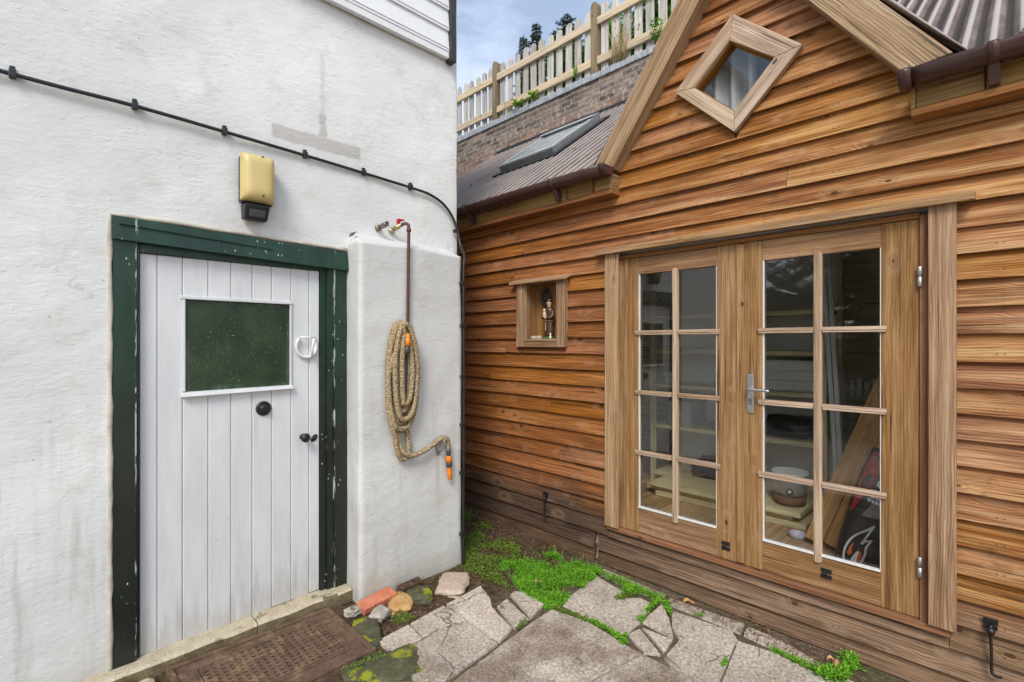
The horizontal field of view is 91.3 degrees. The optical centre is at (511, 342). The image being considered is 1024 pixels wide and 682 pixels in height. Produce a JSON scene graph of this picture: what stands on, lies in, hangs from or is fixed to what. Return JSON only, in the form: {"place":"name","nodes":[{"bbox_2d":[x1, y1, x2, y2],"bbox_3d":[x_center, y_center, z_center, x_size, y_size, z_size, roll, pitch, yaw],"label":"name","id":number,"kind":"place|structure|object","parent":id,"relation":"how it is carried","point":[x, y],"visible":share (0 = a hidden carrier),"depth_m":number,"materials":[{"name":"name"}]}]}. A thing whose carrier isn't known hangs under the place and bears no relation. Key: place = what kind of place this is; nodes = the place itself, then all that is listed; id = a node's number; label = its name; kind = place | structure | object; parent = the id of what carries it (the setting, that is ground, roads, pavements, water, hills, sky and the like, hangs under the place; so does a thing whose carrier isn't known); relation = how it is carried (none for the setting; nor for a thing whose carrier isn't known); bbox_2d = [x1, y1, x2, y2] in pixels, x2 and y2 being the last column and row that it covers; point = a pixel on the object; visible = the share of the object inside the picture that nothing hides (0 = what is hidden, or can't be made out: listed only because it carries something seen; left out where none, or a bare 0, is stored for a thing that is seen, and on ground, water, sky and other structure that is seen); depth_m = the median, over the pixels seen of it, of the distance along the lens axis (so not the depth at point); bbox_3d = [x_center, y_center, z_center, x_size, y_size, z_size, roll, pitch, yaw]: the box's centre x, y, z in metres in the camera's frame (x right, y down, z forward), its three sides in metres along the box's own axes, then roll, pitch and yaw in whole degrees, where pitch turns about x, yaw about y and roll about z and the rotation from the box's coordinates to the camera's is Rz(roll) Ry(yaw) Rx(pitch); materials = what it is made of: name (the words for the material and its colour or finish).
{"place":"outdoors","nodes":[
{"label":"outdoors","id":0,"kind":"place"},
{"bbox_2d":[139,507,908,681],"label":"soil","id":1,"kind":"structure","parent":0,"point":[499,594],"depth_m":3.03,"materials":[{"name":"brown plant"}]},
{"bbox_2d":[140,677,154,681],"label":"stone","id":2,"kind":"object","parent":1,"relation":"on","point":[149,679],"visible":1,"depth_m":2.30,"materials":[{"name":"beige stone"}]},
{"bbox_2d":[165,607,376,681],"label":"doormat","id":3,"kind":"object","parent":1,"relation":"on","point":[325,653],"visible":1,"depth_m":2.48,"materials":[{"name":"brown rubber"}]},
{"bbox_2d":[343,605,361,617],"bbox_3d":[-0.930,1.565,2.919,0.111,0.042,0.085,0,0,-44],"label":"stone","id":4,"kind":"object","parent":1,"relation":"on","point":[352,611],"visible":1,"depth_m":2.89,"materials":[{"name":"grey stone"}]},
{"bbox_2d":[352,616,381,648],"bbox_3d":[-0.789,1.588,2.725,0.148,0.077,0.326,0,0,-22],"label":"stone","id":5,"kind":"object","parent":1,"relation":"on","point":[368,628],"visible":0.69,"depth_m":2.72,"materials":[{"name":"stone"}]},
{"bbox_2d":[356,586,396,615],"bbox_3d":[-0.817,1.559,3.030,0.092,0.046,0.236,13,11,39],"label":"brick","id":6,"kind":"object","parent":1,"relation":"on","point":[370,603],"visible":0.77,"depth_m":3.01,"materials":[{"name":"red brick"}]},
{"bbox_2d":[368,605,391,622],"bbox_3d":[-0.763,1.564,2.892,0.106,0.060,0.128,0,0,18],"label":"stone","id":7,"kind":"object","parent":1,"relation":"on","point":[380,613],"visible":0.93,"depth_m":2.87,"materials":[{"name":"grey stone"}]},
{"bbox_2d":[339,643,423,681],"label":"stone","id":8,"kind":"object","parent":1,"relation":"on","point":[399,664],"visible":0.81,"depth_m":2.39,"materials":[{"name":"stone"}]},
{"bbox_2d":[388,591,413,614],"bbox_3d":[-0.674,1.581,3.034,0.153,0.069,0.214,0,0,-11],"label":"stone","id":9,"kind":"object","parent":1,"relation":"on","point":[400,601],"visible":0.84,"depth_m":2.99,"materials":[{"name":"stone"}]},
{"bbox_2d":[397,577,422,592],"bbox_3d":[-0.651,1.555,3.198,0.060,0.050,0.170,11,7,42],"label":"brick","id":10,"kind":"object","parent":1,"relation":"on","point":[409,584],"visible":0.68,"depth_m":3.18,"materials":[{"name":"brick"}]},
{"bbox_2d":[406,585,432,605],"bbox_3d":[-0.581,1.580,3.124,0.167,0.063,0.213,0,0,-14],"label":"stone","id":11,"kind":"object","parent":1,"relation":"on","point":[421,594],"visible":0.77,"depth_m":3.09,"materials":[{"name":"stone"}]},
{"bbox_2d":[435,571,469,598],"bbox_3d":[-0.380,1.570,3.262,0.210,0.057,0.315,0,0,7],"label":"stone","id":12,"kind":"object","parent":1,"relation":"on","point":[455,585],"visible":0.99,"depth_m":3.20,"materials":[{"name":"beige stone"}]},
{"bbox_2d":[342,508,635,675],"bbox_3d":[0.098,1.543,3.427,1.443,0.105,2.455,0,0,10],"label":"olive moss","id":13,"kind":"object","parent":1,"relation":"on","point":[487,560],"visible":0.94,"depth_m":3.56,"materials":[{"name":"green plant"}]},
{"bbox_2d":[498,544,866,681],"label":"green ground cover","id":14,"kind":"object","parent":1,"relation":"on","point":[581,575],"visible":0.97,"depth_m":3.17,"materials":[{"name":"green plant"}]},
{"bbox_2d":[683,598,695,603],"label":"dead leaf","id":15,"kind":"object","parent":1,"relation":"on","point":[687,599],"visible":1,"depth_m":3.01,"materials":[{"name":"plant"}]},
{"bbox_2d":[457,0,1023,681],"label":"garden shed","id":16,"kind":"structure","parent":1,"relation":"on","point":[737,144],"depth_m":2.79,"materials":[{"name":"brown wood"}]},
{"bbox_2d":[509,274,570,346],"bbox_3d":[0.261,-0.248,4.021,0.205,0.565,0.615,0,0,-44],"label":"wall shrine","id":17,"kind":"object","parent":16,"relation":"attached to","point":[530,321],"depth_m":4.09,"materials":[{"name":"brown wood"}]},
{"bbox_2d":[540,288,551,308],"bbox_3d":[0.278,-0.363,4.111,0.025,0.170,0.128,0,0,-44],"label":"wall plaque","id":18,"kind":"object","parent":17,"relation":"attached to","point":[545,294],"depth_m":4.11,"materials":[{"name":"black"}]},
{"bbox_2d":[542,299,555,338],"bbox_3d":[0.297,-0.190,3.994,0.121,0.312,0.105,0,0,-1],"label":"statue","id":19,"kind":"object","parent":17,"relation":"in","point":[548,313],"visible":0.99,"depth_m":3.98,"materials":[{"name":"brown ceramic"}]},
{"bbox_2d":[542,491,547,519],"bbox_3d":[0.259,1.280,3.935,0.034,0.206,0.062,0,0,-44],"label":"door stay hook","id":20,"kind":"object","parent":16,"relation":"attached to","point":[544,496],"depth_m":3.93,"materials":[{"name":"black metal"}]},
{"bbox_2d":[619,244,739,562],"bbox_3d":[1.045,0.352,3.203,0.064,1.852,0.828,0,0,-44],"label":"door leaf","id":21,"kind":"structure","parent":16,"relation":"in","point":[719,540],"depth_m":3.17,"materials":[{"name":"brown wood"}]},
{"bbox_2d":[647,473,813,530],"bbox_3d":[1.722,1.238,4.025,0.410,0.121,1.250,0,0,-44],"label":"plank stack","id":22,"kind":"object","parent":16,"relation":"on","point":[697,491],"visible":0.68,"depth_m":3.94,"materials":[{"name":"brown wood"}]},
{"bbox_2d":[771,467,808,506],"bbox_3d":[2.036,1.054,3.668,0.244,0.235,0.244,0,0,-44],"label":"bucket","id":23,"kind":"object","parent":22,"relation":"on","point":[789,494],"visible":0.96,"depth_m":3.59,"materials":[{"name":"white plastic"}]},
{"bbox_2d":[675,14,803,132],"bbox_3d":[1.284,-1.505,3.028,0.226,0.771,0.906,0,0,-44],"label":"diamond window","id":24,"kind":"structure","parent":16,"relation":"in","point":[724,83],"depth_m":2.94,"materials":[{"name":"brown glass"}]},
{"bbox_2d":[651,253,843,500],"bbox_3d":[2.004,0.275,4.407,0.503,2.050,1.460,0,0,-44],"label":"shelf unit","id":25,"kind":"object","parent":16,"relation":"on","point":[789,293],"visible":0.27,"depth_m":4.41,"materials":[{"name":"grey wood"}]},
{"bbox_2d":[664,372,671,383],"bbox_3d":[1.489,0.329,4.721,0.082,0.109,0.082,0,0,-44],"label":"tin","id":26,"kind":"object","parent":25,"relation":"on","point":[668,377],"visible":0.73,"depth_m":4.69,"materials":[{"name":"white plastic"}]},
{"bbox_2d":[667,398,706,426],"bbox_3d":[1.644,0.646,4.698,0.332,0.224,0.232,0,0,-44],"label":"file box","id":27,"kind":"object","parent":25,"relation":"on","point":[692,412],"visible":0.81,"depth_m":4.58,"materials":[{"name":"paper"}]},
{"bbox_2d":[690,455,715,479],"bbox_3d":[1.909,1.131,4.462,0.387,0.193,0.611,0,0,-44],"label":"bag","id":28,"kind":"object","parent":25,"relation":"on","point":[703,472],"visible":0.23,"depth_m":4.44,"materials":[{"name":"black fabric"}]},
{"bbox_2d":[765,414,813,438],"bbox_3d":[2.294,0.680,4.062,0.334,0.189,0.452,0,0,-44],"label":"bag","id":29,"kind":"object","parent":25,"relation":"on","point":[790,426],"visible":0.75,"depth_m":3.96,"materials":[{"name":"black fabric"}]},
{"bbox_2d":[765,359,832,392],"bbox_3d":[2.328,0.261,4.066,0.385,0.242,0.400,0,0,-44],"label":"drawer chest","id":30,"kind":"object","parent":25,"relation":"on","point":[796,375],"visible":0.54,"depth_m":3.94,"materials":[{"name":"grey wood"}]},
{"bbox_2d":[736,219,922,617],"bbox_3d":[1.596,0.352,2.605,0.112,1.852,0.841,0,0,-44],"label":"door leaf","id":31,"kind":"structure","parent":16,"relation":"in","point":[895,586],"depth_m":2.51,"materials":[{"name":"brown wood"}]},
{"bbox_2d":[823,255,837,471],"bbox_3d":[2.259,0.323,3.547,0.024,1.947,0.182,0,0,-9],"label":"trim strip","id":32,"kind":"object","parent":16,"relation":"on","point":[830,382],"depth_m":3.55,"materials":[{"name":"white plastic"}]},
{"bbox_2d":[826,254,842,462],"bbox_3d":[2.281,0.323,3.524,0.025,1.947,0.178,0,0,-7],"label":"trim strip","id":33,"kind":"object","parent":16,"relation":"on","point":[834,355],"depth_m":3.54,"materials":[{"name":"white plastic"}]},
{"bbox_2d":[823,482,850,541],"bbox_3d":[2.210,0.443,3.003,0.633,1.667,0.027,0,0,41],"label":"timber board","id":34,"kind":"object","parent":16,"relation":"on","point":[827,534],"visible":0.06,"depth_m":3.15,"materials":[{"name":"brown wood"}]},
{"bbox_2d":[805,373,879,540],"bbox_3d":[2.157,0.432,3.007,0.696,1.697,0.029,0,0,41],"label":"timber board","id":35,"kind":"object","parent":16,"relation":"on","point":[846,467],"visible":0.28,"depth_m":3.07,"materials":[{"name":"brown wood"}]},
{"bbox_2d":[825,414,879,547],"bbox_3d":[2.201,0.458,2.934,0.622,1.645,0.030,0,0,40],"label":"timber board","id":36,"kind":"object","parent":16,"relation":"on","point":[834,533],"visible":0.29,"depth_m":3.04,"materials":[{"name":"brown wood"}]},
{"bbox_2d":[834,447,879,568],"bbox_3d":[2.092,0.941,2.678,0.632,0.714,0.175,0,0,38],"label":"charcoal sack","id":37,"kind":"object","parent":16,"relation":"on","point":[859,539],"visible":0.29,"depth_m":2.75,"materials":[{"name":"black paper"}]},
{"bbox_2d":[983,616,1002,678],"bbox_3d":[2.034,1.292,2.119,0.034,0.236,0.062,0,0,-44],"label":"door stay hook","id":38,"kind":"object","parent":16,"relation":"attached to","point":[991,629],"depth_m":2.12,"materials":[{"name":"black metal"}]},
{"bbox_2d":[834,659,841,665],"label":"dead leaf","id":39,"kind":"object","parent":1,"relation":"on","point":[837,662],"visible":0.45,"depth_m":2.43,"materials":[{"name":"plant"}]},
{"bbox_2d":[456,0,644,134],"label":"sky","id":40,"kind":"structure","parent":0,"point":[488,31],"materials":[{"name":"blue"}]},
{"bbox_2d":[380,569,852,681],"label":"paving","id":41,"kind":"structure","parent":0,"point":[455,642],"depth_m":2.60,"materials":[{"name":"grey stone"}]},
{"bbox_2d":[702,345,715,349],"bbox_3d":[1.916,0.035,4.388,0.388,0.056,0.488,0,0,-44],"label":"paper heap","id":42,"kind":"object","parent":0,"point":[710,348],"visible":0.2,"depth_m":4.40,"materials":[{"name":"white paper"}]},
{"bbox_2d":[789,530,806,540],"bbox_3d":[1.908,1.282,3.341,0.109,0.034,0.109,0,0,-44],"label":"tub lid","id":43,"kind":"object","parent":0,"point":[797,534],"visible":0.89,"depth_m":3.33,"materials":[{"name":"white plastic"}]},
{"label":"ground","id":44,"kind":"structure","parent":0,"visible":0},
{"bbox_2d":[0,0,461,681],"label":"cottage","id":45,"kind":"structure","parent":44,"relation":"on","point":[196,452],"depth_m":2.62,"materials":[{"name":"white paint"}]},
{"bbox_2d":[139,253,318,654],"bbox_3d":[-1.462,0.545,2.704,0.880,1.958,0.148,0,0,-44],"label":"door","id":46,"kind":"structure","parent":45,"relation":"in","point":[229,352],"depth_m":2.67,"materials":[{"name":"white paint"}]},
{"bbox_2d":[0,65,465,565],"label":"cable","id":47,"kind":"object","parent":45,"relation":"attached to","point":[14,75],"visible":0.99,"depth_m":3.02,"materials":[{"name":"black plastic"}]},
{"bbox_2d":[239,152,274,222],"bbox_3d":[-1.372,-0.834,2.697,0.168,0.344,0.115,0,0,-44],"label":"wall lamp","id":48,"kind":"object","parent":45,"relation":"attached to","point":[256,185],"visible":1,"depth_m":2.66,"materials":[{"name":"yellow plastic"}]},
{"bbox_2d":[375,221,388,230],"bbox_3d":[-0.839,-0.753,3.238,0.105,0.055,0.042,0,0,35],"label":"pipe outlet","id":49,"kind":"object","parent":45,"relation":"attached to","point":[381,226],"visible":1,"depth_m":3.22,"materials":[{"name":"silver metal"}]},
{"bbox_2d":[388,218,410,322],"bbox_3d":[-0.726,-0.458,3.283,0.202,0.715,0.055,0,0,38],"label":"garden tap","id":50,"kind":"object","parent":45,"relation":"attached to","point":[399,225],"visible":0.99,"depth_m":3.21,"materials":[{"name":"gold metal"}]},
{"bbox_2d":[385,320,451,479],"bbox_3d":[-0.587,0.396,3.248,0.520,1.085,0.105,0,0,-44],"label":"garden hose","id":51,"kind":"object","parent":50,"relation":"hanging from","point":[402,340],"visible":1,"depth_m":3.13,"materials":[{"name":"fabric"}]},
{"bbox_2d":[434,439,445,454],"bbox_3d":[-0.478,0.704,3.379,0.070,0.122,0.078,0,0,-44],"label":"hose hook","id":52,"kind":"object","parent":45,"relation":"attached to","point":[438,447],"visible":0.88,"depth_m":3.39,"materials":[{"name":"metal"}]},
{"bbox_2d":[457,45,654,177],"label":"retaining wall","id":53,"kind":"structure","parent":44,"relation":"on","point":[612,84],"depth_m":6.79,"materials":[{"name":"brick"}]},
{"bbox_2d":[502,96,513,115],"bbox_3d":[-0.058,-3.493,7.403,0.096,0.217,0.263,0,0,-39],"label":"dry grass tuft","id":54,"kind":"object","parent":53,"relation":"on","point":[507,108],"visible":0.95,"depth_m":7.40,"materials":[{"name":"plant"}]},
{"bbox_2d":[511,98,522,108],"bbox_3d":[0.077,-3.463,7.243,0.187,0.158,0.158,0,0,4],"label":"weed","id":55,"kind":"object","parent":53,"relation":"on","point":[518,103],"visible":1,"depth_m":7.22,"materials":[{"name":"green plant"}]},
{"bbox_2d":[527,89,538,100],"bbox_3d":[0.332,-3.469,7.042,0.273,0.172,0.179,0,0,-44],"label":"weed","id":56,"kind":"object","parent":53,"relation":"on","point":[533,95],"visible":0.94,"depth_m":7.01,"materials":[{"name":"green plant"}]},
{"bbox_2d":[457,0,677,137],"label":"picket fence","id":57,"kind":"object","parent":53,"relation":"on","point":[598,56],"visible":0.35,"depth_m":6.76,"materials":[{"name":"beige wood"}]},
{"bbox_2d":[572,63,577,80],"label":"weed","id":58,"kind":"object","parent":53,"relation":"on","point":[575,74],"visible":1,"depth_m":6.50,"materials":[{"name":"green plant"}]},
{"bbox_2d":[604,8,638,63],"bbox_3d":[1.333,-3.665,6.040,0.437,0.562,0.337,0,0,31],"label":"dry grass tuft","id":59,"kind":"object","parent":53,"relation":"on","point":[616,44],"visible":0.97,"depth_m":6.01,"materials":[{"name":"plant"}]},
{"bbox_2d":[650,17,662,42],"bbox_3d":[1.642,-3.525,5.679,0.159,0.283,0.280,0,0,14],"label":"weed","id":60,"kind":"object","parent":53,"relation":"on","point":[655,36],"visible":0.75,"depth_m":5.65,"materials":[{"name":"green plant"}]},
{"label":"upper ground","id":61,"kind":"structure","parent":0,"visible":0},
{"bbox_2d":[513,37,529,107],"bbox_3d":[0.328,-6.656,16.187,1.596,6.726,1.648,0,0,4],"label":"spruce","id":62,"kind":"object","parent":61,"relation":"on","point":[523,41],"visible":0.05,"depth_m":16.16,"materials":[{"name":"green plant"}]},
{"bbox_2d":[520,23,546,106],"bbox_3d":[0.686,-6.462,15.044,2.276,6.339,2.296,0,0,13],"label":"spruce","id":63,"kind":"object","parent":61,"relation":"on","point":[534,36],"visible":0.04,"depth_m":14.91,"materials":[{"name":"green plant"}]},
{"bbox_2d":[521,13,584,99],"bbox_3d":[1.531,-6.090,13.415,3.680,5.595,3.459,0,0,-44],"label":"cedar","id":64,"kind":"object","parent":61,"relation":"on","point":[566,22],"depth_m":13.40,"materials":[{"name":"green plant"}]},
{"bbox_2d":[545,31,564,72],"bbox_3d":[1.189,-5.812,13.376,1.984,5.038,2.010,0,0,-44],"label":"cedar","id":65,"kind":"object","parent":61,"relation":"on","point":[554,33],"visible":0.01,"depth_m":13.30,"materials":[{"name":"green plant"}]},
{"bbox_2d":[537,35,584,94],"bbox_3d":[0.845,-3.939,7.512,1.006,1.225,1.310,0,0,-44],"label":"shrub","id":66,"kind":"object","parent":61,"relation":"on","point":[573,63],"visible":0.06,"depth_m":7.30,"materials":[{"name":"green plant"}]},
{"bbox_2d":[573,2,633,80],"bbox_3d":[1.441,-4.191,7.141,1.024,1.818,1.291,0,0,-22],"label":"shrub","id":67,"kind":"object","parent":61,"relation":"on","point":[610,26],"visible":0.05,"depth_m":6.84,"materials":[{"name":"green plant"}]},
{"bbox_2d":[620,0,670,59],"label":"shrub","id":68,"kind":"object","parent":61,"relation":"on","point":[644,19],"visible":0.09,"depth_m":6.44,"materials":[{"name":"green plant"}]},
{"bbox_2d":[654,1,670,16],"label":"shrub","id":69,"kind":"object","parent":61,"relation":"on","point":[669,7],"visible":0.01,"depth_m":5.91,"materials":[{"name":"green plant"}]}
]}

